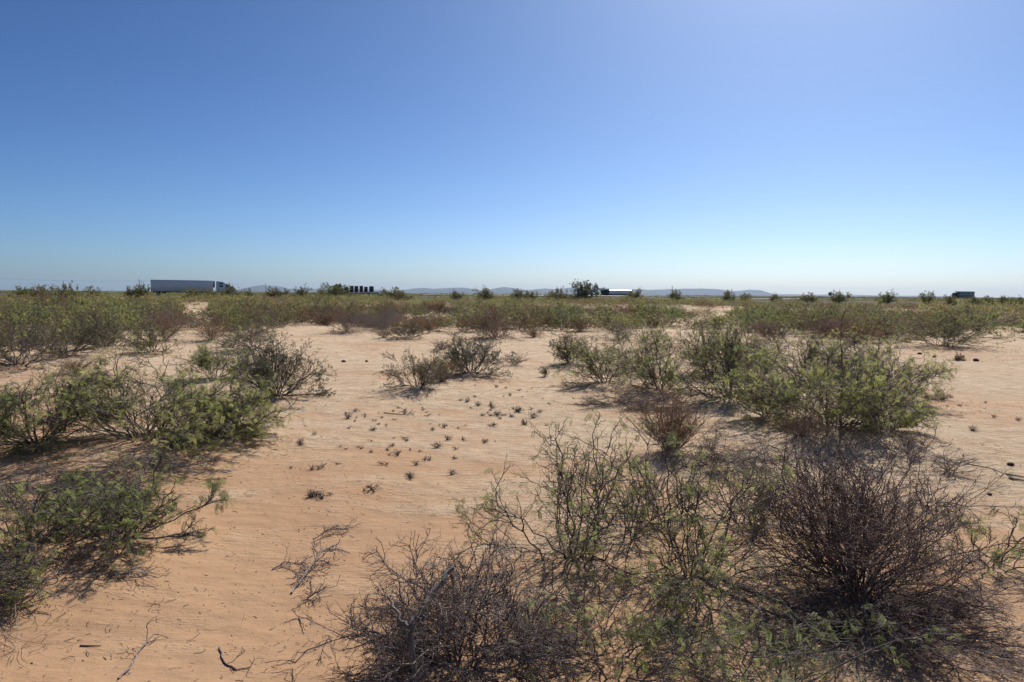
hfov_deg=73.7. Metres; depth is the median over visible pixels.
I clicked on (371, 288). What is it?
crate
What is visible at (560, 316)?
olive shrub
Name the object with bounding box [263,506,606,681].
dead shrub
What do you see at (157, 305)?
olive shrub
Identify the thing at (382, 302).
mesquite shrub
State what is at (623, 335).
mesquite shrub
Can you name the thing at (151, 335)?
mesquite shrub
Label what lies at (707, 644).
mesquite shrub
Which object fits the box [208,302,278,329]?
olive shrub
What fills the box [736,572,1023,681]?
dead shrub
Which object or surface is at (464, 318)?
mesquite shrub
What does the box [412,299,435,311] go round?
dry broom shrub
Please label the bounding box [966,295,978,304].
skyline bush
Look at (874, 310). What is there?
mesquite shrub
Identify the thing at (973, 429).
dead sprig
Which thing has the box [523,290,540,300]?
skyline bush
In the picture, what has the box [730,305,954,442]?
mesquite shrub
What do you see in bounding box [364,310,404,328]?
leafless shrub
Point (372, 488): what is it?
dead sprig
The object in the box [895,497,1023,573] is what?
mesquite shrub
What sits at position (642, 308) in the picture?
mesquite shrub
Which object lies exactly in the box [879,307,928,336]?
leafless shrub
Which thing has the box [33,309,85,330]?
dry broom shrub
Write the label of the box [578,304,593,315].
olive shrub
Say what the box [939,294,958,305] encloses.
skyline bush
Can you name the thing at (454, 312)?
olive shrub
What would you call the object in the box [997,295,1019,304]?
skyline bush
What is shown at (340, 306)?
olive shrub
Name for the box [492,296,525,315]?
mesquite shrub
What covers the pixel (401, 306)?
dry broom shrub
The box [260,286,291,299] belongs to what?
skyline bush
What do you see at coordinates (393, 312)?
leafless shrub
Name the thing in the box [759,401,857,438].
dry broom shrub
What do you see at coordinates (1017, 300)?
skyline bush
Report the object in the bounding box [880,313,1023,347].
mesquite shrub
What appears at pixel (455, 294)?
skyline bush
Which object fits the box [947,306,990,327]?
mesquite shrub
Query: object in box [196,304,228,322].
olive shrub
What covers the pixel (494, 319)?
mesquite shrub
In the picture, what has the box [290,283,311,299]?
skyline bush
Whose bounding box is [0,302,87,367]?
mesquite shrub
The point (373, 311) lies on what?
olive shrub
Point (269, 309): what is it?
leafless shrub
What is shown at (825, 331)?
leafless shrub
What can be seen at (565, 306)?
olive shrub
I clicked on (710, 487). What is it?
mesquite shrub
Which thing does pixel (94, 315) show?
dry broom shrub
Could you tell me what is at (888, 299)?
skyline bush
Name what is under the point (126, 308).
mesquite shrub
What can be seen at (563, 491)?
mesquite shrub
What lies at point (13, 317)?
mesquite shrub
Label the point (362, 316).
leafless shrub
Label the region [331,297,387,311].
olive shrub
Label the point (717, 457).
mesquite shrub
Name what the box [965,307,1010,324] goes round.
olive shrub
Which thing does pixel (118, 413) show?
mesquite shrub
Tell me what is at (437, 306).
dry broom shrub
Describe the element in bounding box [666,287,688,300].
skyline bush
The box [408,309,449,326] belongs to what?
olive shrub
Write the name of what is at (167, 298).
mesquite shrub
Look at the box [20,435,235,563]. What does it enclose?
mesquite shrub
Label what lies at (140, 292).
skyline bush
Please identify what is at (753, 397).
mesquite shrub
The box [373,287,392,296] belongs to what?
skyline bush
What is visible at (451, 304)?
mesquite shrub
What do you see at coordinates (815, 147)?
sky
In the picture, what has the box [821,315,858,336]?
dry broom shrub
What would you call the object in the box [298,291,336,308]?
mesquite shrub
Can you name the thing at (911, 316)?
olive shrub
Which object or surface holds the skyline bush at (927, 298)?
on the ground
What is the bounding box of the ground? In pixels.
[0,291,1023,681]
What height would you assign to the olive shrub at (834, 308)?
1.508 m
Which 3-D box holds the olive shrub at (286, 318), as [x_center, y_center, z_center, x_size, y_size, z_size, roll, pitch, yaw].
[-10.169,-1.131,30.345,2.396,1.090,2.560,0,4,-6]
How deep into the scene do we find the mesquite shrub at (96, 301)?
43.52 m
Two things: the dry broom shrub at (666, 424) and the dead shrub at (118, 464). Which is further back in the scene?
the dry broom shrub at (666, 424)
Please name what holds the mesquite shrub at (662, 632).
on the ground
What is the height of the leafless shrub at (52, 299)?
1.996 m
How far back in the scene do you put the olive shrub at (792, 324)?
28.02 m
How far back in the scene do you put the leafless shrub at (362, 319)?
29.49 m
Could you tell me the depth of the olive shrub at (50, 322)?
20.04 m
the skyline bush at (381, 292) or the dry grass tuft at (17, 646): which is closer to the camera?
the dry grass tuft at (17, 646)
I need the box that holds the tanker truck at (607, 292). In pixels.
[600,289,632,296]
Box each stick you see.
[117,616,167,678]
[218,646,264,670]
[971,464,1015,477]
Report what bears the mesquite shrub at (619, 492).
on the ground
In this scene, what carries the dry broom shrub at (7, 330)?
on the ground
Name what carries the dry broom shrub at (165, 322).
on the ground
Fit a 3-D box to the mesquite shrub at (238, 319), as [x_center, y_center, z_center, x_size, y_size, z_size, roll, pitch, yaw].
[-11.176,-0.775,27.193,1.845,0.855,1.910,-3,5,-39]
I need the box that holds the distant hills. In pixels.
[777,294,989,297]
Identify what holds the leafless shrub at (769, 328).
on the ground
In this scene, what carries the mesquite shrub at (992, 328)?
on the ground
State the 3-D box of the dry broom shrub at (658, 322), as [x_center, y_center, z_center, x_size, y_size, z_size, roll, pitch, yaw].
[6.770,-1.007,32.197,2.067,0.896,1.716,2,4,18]
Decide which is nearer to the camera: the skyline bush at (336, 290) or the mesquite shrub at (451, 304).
the mesquite shrub at (451, 304)
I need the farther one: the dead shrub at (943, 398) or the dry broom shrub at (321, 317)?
the dry broom shrub at (321, 317)
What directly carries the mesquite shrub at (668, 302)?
on the ground
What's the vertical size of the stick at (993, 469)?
0.106 m
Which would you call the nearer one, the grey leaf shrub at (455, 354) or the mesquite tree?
the grey leaf shrub at (455, 354)
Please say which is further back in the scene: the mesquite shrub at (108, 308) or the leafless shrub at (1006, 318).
the leafless shrub at (1006, 318)
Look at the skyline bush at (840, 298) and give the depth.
134.42 m
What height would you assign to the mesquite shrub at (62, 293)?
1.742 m
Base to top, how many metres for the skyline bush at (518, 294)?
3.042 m
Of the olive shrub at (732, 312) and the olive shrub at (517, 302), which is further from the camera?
the olive shrub at (517, 302)
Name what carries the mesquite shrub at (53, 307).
on the ground
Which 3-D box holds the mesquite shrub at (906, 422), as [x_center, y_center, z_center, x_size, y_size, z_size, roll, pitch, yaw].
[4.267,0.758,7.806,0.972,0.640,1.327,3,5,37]
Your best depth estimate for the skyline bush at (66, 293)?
87.36 m
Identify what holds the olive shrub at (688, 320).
on the ground
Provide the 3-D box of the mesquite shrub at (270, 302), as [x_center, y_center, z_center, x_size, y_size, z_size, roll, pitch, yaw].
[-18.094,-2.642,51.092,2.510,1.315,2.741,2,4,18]
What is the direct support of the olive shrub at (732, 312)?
on the ground
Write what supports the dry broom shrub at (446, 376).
on the ground
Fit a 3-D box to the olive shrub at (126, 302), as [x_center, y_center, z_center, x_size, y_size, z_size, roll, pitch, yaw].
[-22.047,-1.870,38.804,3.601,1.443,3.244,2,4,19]
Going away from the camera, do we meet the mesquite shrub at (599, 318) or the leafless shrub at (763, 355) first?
the leafless shrub at (763, 355)
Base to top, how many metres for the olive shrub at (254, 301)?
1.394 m
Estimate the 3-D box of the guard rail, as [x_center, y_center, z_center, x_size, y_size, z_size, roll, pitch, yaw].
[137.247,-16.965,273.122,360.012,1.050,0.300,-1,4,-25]
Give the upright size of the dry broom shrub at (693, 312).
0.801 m
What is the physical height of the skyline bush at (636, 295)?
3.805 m
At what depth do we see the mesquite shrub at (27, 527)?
3.81 m
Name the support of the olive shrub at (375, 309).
on the ground
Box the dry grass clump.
[951,351,968,360]
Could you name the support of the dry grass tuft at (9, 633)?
on the ground
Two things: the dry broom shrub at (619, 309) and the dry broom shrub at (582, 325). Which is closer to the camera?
the dry broom shrub at (582, 325)
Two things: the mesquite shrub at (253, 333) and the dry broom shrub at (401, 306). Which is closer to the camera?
the mesquite shrub at (253, 333)
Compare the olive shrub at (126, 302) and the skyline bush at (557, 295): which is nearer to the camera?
the olive shrub at (126, 302)
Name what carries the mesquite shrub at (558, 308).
on the ground
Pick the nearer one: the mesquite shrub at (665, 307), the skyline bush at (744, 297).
the mesquite shrub at (665, 307)
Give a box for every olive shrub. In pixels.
[0,306,31,331]
[0,321,37,351]
[35,307,127,345]
[98,296,148,311]
[132,301,191,316]
[133,299,190,324]
[170,311,208,327]
[190,299,261,317]
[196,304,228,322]
[207,296,240,312]
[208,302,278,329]
[234,296,267,310]
[239,298,277,312]
[257,303,306,326]
[286,299,346,317]
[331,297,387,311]
[337,303,377,319]
[347,309,383,323]
[362,306,391,314]
[383,304,422,319]
[405,303,427,314]
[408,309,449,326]
[420,307,493,334]
[439,303,491,325]
[462,297,499,312]
[481,302,554,330]
[499,296,533,312]
[519,306,605,330]
[539,303,578,314]
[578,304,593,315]
[624,298,658,315]
[672,314,708,328]
[715,301,785,324]
[755,318,815,334]
[770,302,796,317]
[777,298,850,325]
[780,306,868,334]
[788,304,852,328]
[807,303,866,314]
[837,302,886,322]
[840,304,905,323]
[844,311,934,343]
[850,309,938,339]
[897,307,925,319]
[898,312,928,326]
[900,306,957,319]
[910,312,951,329]
[945,303,1017,324]
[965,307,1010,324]
[965,312,1011,327]
[1001,310,1023,325]
[1002,313,1023,332]
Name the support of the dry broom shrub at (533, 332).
on the ground
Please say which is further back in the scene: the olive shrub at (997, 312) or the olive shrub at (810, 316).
the olive shrub at (997, 312)
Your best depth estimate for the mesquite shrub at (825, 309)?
34.06 m
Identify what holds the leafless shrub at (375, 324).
on the ground
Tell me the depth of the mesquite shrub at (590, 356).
11.75 m
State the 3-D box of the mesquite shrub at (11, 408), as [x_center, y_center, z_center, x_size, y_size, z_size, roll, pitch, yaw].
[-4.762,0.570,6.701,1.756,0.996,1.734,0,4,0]
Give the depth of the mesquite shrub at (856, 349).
12.79 m
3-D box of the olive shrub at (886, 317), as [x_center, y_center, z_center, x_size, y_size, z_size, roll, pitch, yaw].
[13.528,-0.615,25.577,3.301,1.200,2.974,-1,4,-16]
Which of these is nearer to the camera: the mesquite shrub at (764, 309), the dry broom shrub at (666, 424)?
the dry broom shrub at (666, 424)
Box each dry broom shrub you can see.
[0,319,26,341]
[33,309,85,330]
[49,352,96,373]
[63,307,120,322]
[65,368,115,383]
[137,309,202,339]
[141,305,201,323]
[173,315,241,339]
[273,303,304,310]
[284,303,317,321]
[296,305,347,324]
[313,306,350,320]
[366,300,393,312]
[370,327,393,337]
[383,310,434,330]
[391,302,411,310]
[403,315,450,329]
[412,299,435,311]
[424,354,464,381]
[426,299,452,312]
[431,338,452,348]
[502,305,549,327]
[504,351,531,365]
[522,327,544,336]
[566,316,605,331]
[606,304,629,315]
[614,382,733,452]
[620,302,650,317]
[626,311,649,325]
[641,310,677,326]
[685,308,700,316]
[697,320,727,332]
[748,319,793,335]
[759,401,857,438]
[802,317,847,335]
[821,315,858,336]
[822,313,892,342]
[894,441,988,474]
[897,316,929,332]
[912,304,977,330]
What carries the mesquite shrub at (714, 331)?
on the ground
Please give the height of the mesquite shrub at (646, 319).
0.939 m
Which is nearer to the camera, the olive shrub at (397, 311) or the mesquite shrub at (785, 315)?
the mesquite shrub at (785, 315)
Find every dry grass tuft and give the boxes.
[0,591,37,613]
[0,602,81,664]
[0,613,74,641]
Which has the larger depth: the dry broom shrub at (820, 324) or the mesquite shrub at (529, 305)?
the mesquite shrub at (529, 305)
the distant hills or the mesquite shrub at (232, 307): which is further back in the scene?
the distant hills
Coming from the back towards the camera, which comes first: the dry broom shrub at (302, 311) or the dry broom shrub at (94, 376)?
the dry broom shrub at (302, 311)
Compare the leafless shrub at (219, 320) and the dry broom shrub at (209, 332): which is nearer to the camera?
the dry broom shrub at (209, 332)
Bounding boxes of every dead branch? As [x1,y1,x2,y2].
[272,545,315,572]
[291,538,349,593]
[292,571,340,605]
[314,517,359,538]
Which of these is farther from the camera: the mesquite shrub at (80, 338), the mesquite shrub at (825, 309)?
the mesquite shrub at (825, 309)
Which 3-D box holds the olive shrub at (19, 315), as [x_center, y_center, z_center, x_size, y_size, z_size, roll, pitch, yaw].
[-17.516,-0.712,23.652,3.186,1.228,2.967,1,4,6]
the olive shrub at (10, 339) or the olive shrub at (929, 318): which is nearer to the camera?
the olive shrub at (10, 339)
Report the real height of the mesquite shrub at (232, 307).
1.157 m
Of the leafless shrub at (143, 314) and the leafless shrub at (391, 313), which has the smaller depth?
the leafless shrub at (143, 314)
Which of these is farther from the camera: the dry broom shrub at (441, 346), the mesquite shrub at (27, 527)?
the dry broom shrub at (441, 346)
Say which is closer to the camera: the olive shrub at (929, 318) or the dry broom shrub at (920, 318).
the dry broom shrub at (920, 318)
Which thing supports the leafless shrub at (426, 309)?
on the ground
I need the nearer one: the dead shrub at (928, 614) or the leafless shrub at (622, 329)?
the dead shrub at (928, 614)
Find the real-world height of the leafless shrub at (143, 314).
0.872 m
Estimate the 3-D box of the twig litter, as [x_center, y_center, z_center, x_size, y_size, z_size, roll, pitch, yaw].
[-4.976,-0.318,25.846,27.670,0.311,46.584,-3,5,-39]
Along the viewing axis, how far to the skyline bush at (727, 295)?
156.76 m
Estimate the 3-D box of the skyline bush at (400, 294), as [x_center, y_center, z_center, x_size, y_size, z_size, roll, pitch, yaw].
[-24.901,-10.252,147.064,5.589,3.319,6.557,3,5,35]
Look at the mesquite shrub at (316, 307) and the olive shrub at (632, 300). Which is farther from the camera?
the olive shrub at (632, 300)
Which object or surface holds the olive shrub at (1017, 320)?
on the ground
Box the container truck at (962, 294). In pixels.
[951,291,974,297]
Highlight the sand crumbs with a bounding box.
[0,329,1023,669]
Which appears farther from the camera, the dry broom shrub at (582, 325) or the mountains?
the mountains
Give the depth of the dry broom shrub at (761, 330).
25.97 m
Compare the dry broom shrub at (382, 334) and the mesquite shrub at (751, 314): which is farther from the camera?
the mesquite shrub at (751, 314)
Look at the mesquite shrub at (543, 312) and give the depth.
31.74 m
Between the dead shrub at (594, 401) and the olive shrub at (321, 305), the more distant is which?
the olive shrub at (321, 305)
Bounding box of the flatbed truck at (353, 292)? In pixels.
[335,284,377,294]
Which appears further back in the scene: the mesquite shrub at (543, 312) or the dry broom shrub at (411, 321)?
the mesquite shrub at (543, 312)
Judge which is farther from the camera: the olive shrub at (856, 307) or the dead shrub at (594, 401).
the olive shrub at (856, 307)
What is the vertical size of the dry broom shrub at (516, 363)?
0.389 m
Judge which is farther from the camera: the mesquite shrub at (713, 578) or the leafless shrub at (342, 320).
the leafless shrub at (342, 320)
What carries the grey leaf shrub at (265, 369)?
on the ground
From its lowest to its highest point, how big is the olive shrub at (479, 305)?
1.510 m
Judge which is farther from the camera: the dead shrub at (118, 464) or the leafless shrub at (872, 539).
the dead shrub at (118, 464)
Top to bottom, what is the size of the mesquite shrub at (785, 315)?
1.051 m
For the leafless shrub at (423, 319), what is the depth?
28.72 m
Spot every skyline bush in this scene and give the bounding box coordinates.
[8,286,34,297]
[19,284,61,300]
[45,281,83,297]
[72,286,106,297]
[123,282,141,297]
[134,279,157,296]
[175,288,214,297]
[203,289,220,296]
[216,283,246,297]
[244,289,255,295]
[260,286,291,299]
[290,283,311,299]
[314,282,357,298]
[315,289,334,294]
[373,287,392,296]
[382,286,414,300]
[449,290,467,299]
[472,286,493,299]
[508,288,528,300]
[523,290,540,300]
[544,286,572,300]
[627,288,642,298]
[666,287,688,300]
[720,289,734,301]
[739,292,751,300]
[768,292,781,301]
[799,292,823,302]
[827,290,856,303]
[874,288,898,303]
[918,290,935,304]
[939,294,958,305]
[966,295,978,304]
[977,295,1000,305]
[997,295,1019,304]
[1013,295,1023,305]
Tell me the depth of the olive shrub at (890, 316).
31.09 m
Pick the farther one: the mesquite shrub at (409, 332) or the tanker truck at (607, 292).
the tanker truck at (607, 292)
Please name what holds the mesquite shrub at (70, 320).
on the ground
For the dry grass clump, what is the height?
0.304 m
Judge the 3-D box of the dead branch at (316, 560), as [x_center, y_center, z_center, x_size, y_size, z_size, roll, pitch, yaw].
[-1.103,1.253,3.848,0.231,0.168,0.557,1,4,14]
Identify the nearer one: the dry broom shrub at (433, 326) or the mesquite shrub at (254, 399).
the mesquite shrub at (254, 399)
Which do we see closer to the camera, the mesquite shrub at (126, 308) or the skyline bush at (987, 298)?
the mesquite shrub at (126, 308)
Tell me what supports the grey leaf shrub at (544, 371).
on the ground
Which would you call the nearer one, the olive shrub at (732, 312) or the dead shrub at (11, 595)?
the dead shrub at (11, 595)
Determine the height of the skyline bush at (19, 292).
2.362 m
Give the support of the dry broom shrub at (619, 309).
on the ground
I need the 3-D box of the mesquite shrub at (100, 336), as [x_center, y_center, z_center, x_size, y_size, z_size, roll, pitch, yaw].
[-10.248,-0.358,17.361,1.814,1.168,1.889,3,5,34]
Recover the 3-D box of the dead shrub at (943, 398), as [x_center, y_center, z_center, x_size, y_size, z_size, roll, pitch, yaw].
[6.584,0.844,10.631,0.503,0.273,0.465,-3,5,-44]
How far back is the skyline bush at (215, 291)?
123.36 m
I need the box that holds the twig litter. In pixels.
[0,322,1023,681]
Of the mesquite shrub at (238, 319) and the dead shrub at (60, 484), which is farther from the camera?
the mesquite shrub at (238, 319)
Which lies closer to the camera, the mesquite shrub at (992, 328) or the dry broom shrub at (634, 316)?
the mesquite shrub at (992, 328)
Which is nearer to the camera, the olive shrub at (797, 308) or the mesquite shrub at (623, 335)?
the mesquite shrub at (623, 335)
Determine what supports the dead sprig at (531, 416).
on the ground
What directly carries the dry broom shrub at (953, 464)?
on the ground
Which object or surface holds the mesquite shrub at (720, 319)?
on the ground
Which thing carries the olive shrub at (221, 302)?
on the ground
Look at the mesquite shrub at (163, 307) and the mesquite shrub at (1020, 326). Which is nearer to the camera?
the mesquite shrub at (1020, 326)
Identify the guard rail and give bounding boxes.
[422,294,1021,298]
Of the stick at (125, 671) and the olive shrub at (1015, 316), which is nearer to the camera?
the stick at (125, 671)
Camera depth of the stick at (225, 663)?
2.88 m
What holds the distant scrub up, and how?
on the ground
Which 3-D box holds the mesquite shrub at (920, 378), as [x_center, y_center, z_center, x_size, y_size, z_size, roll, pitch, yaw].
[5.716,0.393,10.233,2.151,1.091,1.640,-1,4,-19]
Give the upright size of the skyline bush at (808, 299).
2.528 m
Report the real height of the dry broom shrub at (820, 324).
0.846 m
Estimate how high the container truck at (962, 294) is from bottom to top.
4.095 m
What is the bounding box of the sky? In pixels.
[0,0,1023,297]
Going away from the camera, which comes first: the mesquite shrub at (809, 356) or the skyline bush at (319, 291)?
the mesquite shrub at (809, 356)
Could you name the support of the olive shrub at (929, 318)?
on the ground
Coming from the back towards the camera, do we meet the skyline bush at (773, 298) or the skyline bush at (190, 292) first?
the skyline bush at (773, 298)
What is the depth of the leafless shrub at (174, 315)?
26.83 m
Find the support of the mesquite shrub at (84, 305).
on the ground
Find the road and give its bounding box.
[0,294,799,298]
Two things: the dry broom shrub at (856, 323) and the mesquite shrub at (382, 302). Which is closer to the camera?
the dry broom shrub at (856, 323)
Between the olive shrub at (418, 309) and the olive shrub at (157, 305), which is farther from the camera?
the olive shrub at (418, 309)
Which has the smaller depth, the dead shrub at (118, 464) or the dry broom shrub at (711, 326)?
the dead shrub at (118, 464)
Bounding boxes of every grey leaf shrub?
[215,327,337,402]
[435,329,518,377]
[537,366,549,375]
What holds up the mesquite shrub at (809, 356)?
on the ground
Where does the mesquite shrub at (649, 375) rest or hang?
on the ground
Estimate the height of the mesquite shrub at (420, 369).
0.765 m
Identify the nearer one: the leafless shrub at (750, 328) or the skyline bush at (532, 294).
the leafless shrub at (750, 328)
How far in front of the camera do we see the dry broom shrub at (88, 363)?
12.80 m
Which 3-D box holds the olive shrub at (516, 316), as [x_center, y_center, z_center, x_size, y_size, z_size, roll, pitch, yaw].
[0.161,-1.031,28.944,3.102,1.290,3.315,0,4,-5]
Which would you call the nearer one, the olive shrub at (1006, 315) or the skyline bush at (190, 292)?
the olive shrub at (1006, 315)
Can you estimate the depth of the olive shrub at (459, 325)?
26.62 m
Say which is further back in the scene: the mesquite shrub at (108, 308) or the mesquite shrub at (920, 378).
the mesquite shrub at (108, 308)
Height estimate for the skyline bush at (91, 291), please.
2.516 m
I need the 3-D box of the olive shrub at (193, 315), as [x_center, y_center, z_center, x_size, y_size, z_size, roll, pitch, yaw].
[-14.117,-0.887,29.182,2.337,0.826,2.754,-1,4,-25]
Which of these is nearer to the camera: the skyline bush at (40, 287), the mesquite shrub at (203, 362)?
the mesquite shrub at (203, 362)
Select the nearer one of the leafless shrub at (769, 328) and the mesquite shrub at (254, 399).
the mesquite shrub at (254, 399)
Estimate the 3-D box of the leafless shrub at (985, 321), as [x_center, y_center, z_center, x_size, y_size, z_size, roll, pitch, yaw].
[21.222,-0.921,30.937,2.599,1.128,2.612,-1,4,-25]
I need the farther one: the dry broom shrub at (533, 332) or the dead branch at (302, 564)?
the dry broom shrub at (533, 332)
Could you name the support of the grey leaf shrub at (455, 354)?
on the ground
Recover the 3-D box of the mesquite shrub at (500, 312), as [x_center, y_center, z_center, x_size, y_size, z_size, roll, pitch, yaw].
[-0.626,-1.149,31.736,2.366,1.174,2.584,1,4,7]
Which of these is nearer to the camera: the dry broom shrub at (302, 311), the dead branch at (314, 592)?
the dead branch at (314, 592)
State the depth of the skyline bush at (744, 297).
155.71 m
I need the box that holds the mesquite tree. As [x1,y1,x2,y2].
[569,279,604,299]
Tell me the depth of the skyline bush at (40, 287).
89.94 m
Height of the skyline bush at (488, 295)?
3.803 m
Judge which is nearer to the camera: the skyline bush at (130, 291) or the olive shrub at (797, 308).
the olive shrub at (797, 308)
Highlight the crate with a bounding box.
[369,286,373,291]
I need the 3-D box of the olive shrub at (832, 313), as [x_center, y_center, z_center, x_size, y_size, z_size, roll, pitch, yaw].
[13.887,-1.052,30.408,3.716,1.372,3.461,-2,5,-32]
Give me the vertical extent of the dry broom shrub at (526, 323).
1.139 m
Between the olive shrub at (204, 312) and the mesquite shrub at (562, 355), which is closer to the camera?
the mesquite shrub at (562, 355)
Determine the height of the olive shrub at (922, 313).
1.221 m
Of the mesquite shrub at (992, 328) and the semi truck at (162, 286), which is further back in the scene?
the semi truck at (162, 286)
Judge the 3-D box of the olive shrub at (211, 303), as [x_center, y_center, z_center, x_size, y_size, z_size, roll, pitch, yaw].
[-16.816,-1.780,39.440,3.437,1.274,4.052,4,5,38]
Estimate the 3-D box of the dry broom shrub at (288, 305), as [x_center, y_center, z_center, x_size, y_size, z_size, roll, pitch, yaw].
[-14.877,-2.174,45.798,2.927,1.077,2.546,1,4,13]
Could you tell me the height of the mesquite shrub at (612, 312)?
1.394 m
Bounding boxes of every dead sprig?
[364,484,380,493]
[431,441,442,447]
[528,412,540,417]
[968,425,978,430]
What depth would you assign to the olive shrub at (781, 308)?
45.85 m
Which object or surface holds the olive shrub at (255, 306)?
on the ground
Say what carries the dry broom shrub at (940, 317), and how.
on the ground
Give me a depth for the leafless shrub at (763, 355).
14.85 m
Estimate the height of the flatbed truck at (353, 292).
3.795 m
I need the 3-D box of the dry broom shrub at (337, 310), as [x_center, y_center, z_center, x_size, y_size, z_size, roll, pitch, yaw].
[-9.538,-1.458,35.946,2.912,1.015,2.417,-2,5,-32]
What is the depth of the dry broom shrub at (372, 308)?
47.12 m
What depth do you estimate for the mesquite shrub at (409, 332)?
22.31 m
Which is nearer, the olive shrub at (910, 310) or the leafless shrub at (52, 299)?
the leafless shrub at (52, 299)
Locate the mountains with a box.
[239,285,779,295]
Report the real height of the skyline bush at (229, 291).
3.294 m
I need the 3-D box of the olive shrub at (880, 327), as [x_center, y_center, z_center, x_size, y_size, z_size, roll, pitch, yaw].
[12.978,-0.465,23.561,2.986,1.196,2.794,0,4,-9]
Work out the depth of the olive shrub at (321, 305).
39.60 m
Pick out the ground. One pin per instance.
(280, 519)
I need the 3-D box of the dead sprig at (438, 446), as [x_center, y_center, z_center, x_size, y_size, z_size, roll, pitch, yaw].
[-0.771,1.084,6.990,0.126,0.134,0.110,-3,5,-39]
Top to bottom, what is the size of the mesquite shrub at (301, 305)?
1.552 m
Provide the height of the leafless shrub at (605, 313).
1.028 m
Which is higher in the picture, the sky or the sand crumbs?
the sky
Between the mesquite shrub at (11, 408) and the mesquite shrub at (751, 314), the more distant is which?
the mesquite shrub at (751, 314)
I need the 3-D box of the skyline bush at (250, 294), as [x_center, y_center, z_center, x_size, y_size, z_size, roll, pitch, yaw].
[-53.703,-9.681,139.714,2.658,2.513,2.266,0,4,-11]
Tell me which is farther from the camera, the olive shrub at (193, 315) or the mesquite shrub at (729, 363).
the olive shrub at (193, 315)
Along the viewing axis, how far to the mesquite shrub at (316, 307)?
33.28 m
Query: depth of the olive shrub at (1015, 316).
40.76 m
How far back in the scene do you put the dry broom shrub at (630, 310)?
46.14 m
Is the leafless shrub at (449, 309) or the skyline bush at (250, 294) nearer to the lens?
the leafless shrub at (449, 309)
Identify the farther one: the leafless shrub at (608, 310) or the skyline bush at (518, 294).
the skyline bush at (518, 294)
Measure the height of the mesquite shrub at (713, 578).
1.034 m
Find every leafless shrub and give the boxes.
[21,283,76,315]
[126,310,164,327]
[139,304,196,329]
[203,310,230,326]
[244,303,301,324]
[319,309,380,333]
[344,307,375,326]
[347,314,382,327]
[363,315,404,330]
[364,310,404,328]
[369,304,413,318]
[373,309,405,319]
[403,315,438,329]
[415,305,435,313]
[439,303,463,313]
[585,321,640,339]
[587,305,625,317]
[588,309,633,326]
[680,393,1023,670]
[718,335,797,367]
[737,320,759,332]
[749,313,809,341]
[786,313,874,338]
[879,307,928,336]
[947,308,1009,331]
[998,316,1018,326]
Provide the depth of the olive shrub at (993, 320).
34.66 m
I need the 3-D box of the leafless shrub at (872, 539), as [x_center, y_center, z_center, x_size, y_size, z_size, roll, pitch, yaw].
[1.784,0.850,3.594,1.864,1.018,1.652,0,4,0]
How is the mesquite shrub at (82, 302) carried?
on the ground
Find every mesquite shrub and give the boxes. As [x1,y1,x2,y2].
[0,299,63,341]
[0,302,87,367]
[0,363,117,461]
[0,455,160,606]
[1,330,306,454]
[8,293,75,326]
[16,308,132,357]
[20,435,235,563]
[31,289,82,309]
[50,292,100,315]
[53,306,158,346]
[58,304,152,348]
[71,299,104,322]
[72,292,113,306]
[77,302,140,325]
[81,293,158,329]
[124,311,181,355]
[131,363,285,442]
[134,300,189,317]
[148,291,192,312]
[166,326,270,378]
[198,303,255,321]
[205,311,254,330]
[209,315,284,350]
[220,293,245,304]
[257,297,279,307]
[269,295,314,319]
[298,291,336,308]
[301,295,353,321]
[361,297,398,308]
[373,346,450,388]
[382,317,440,338]
[437,297,469,311]
[438,304,501,327]
[451,410,695,591]
[457,300,531,339]
[478,304,514,326]
[482,546,728,681]
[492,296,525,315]
[511,425,749,558]
[512,298,546,310]
[530,307,564,325]
[539,296,588,327]
[545,330,599,362]
[548,330,636,386]
[561,402,920,651]
[587,303,639,330]
[591,320,685,367]
[595,301,634,325]
[601,314,729,394]
[606,551,966,681]
[612,310,658,327]
[625,297,696,326]
[629,435,812,534]
[648,302,686,317]
[655,308,789,406]
[657,299,695,317]
[657,417,800,480]
[661,312,783,375]
[700,310,737,328]
[700,343,825,420]
[723,300,786,327]
[727,304,782,331]
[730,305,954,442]
[741,318,866,381]
[770,308,799,327]
[785,324,900,381]
[787,303,847,323]
[803,332,959,405]
[840,299,901,321]
[841,381,934,435]
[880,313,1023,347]
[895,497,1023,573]
[923,301,1013,338]
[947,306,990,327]
[1000,301,1023,335]
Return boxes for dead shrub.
[0,460,187,515]
[0,524,167,614]
[32,445,239,482]
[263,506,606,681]
[562,385,688,412]
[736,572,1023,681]
[923,387,953,400]
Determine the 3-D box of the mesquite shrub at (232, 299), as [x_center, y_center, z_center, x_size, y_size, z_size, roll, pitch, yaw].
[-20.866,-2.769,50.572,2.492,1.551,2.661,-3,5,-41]
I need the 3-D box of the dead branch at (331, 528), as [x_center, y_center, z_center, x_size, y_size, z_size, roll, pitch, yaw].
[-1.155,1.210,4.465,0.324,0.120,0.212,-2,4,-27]
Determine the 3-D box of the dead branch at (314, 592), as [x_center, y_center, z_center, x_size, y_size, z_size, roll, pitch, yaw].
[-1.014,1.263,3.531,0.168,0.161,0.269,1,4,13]
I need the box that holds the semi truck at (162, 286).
[150,280,238,295]
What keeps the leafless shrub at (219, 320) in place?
on the ground
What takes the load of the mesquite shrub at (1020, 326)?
on the ground
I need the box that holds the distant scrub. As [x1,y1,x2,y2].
[0,290,1023,318]
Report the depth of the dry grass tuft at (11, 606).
3.25 m
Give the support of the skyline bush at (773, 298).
on the ground
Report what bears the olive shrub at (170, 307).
on the ground

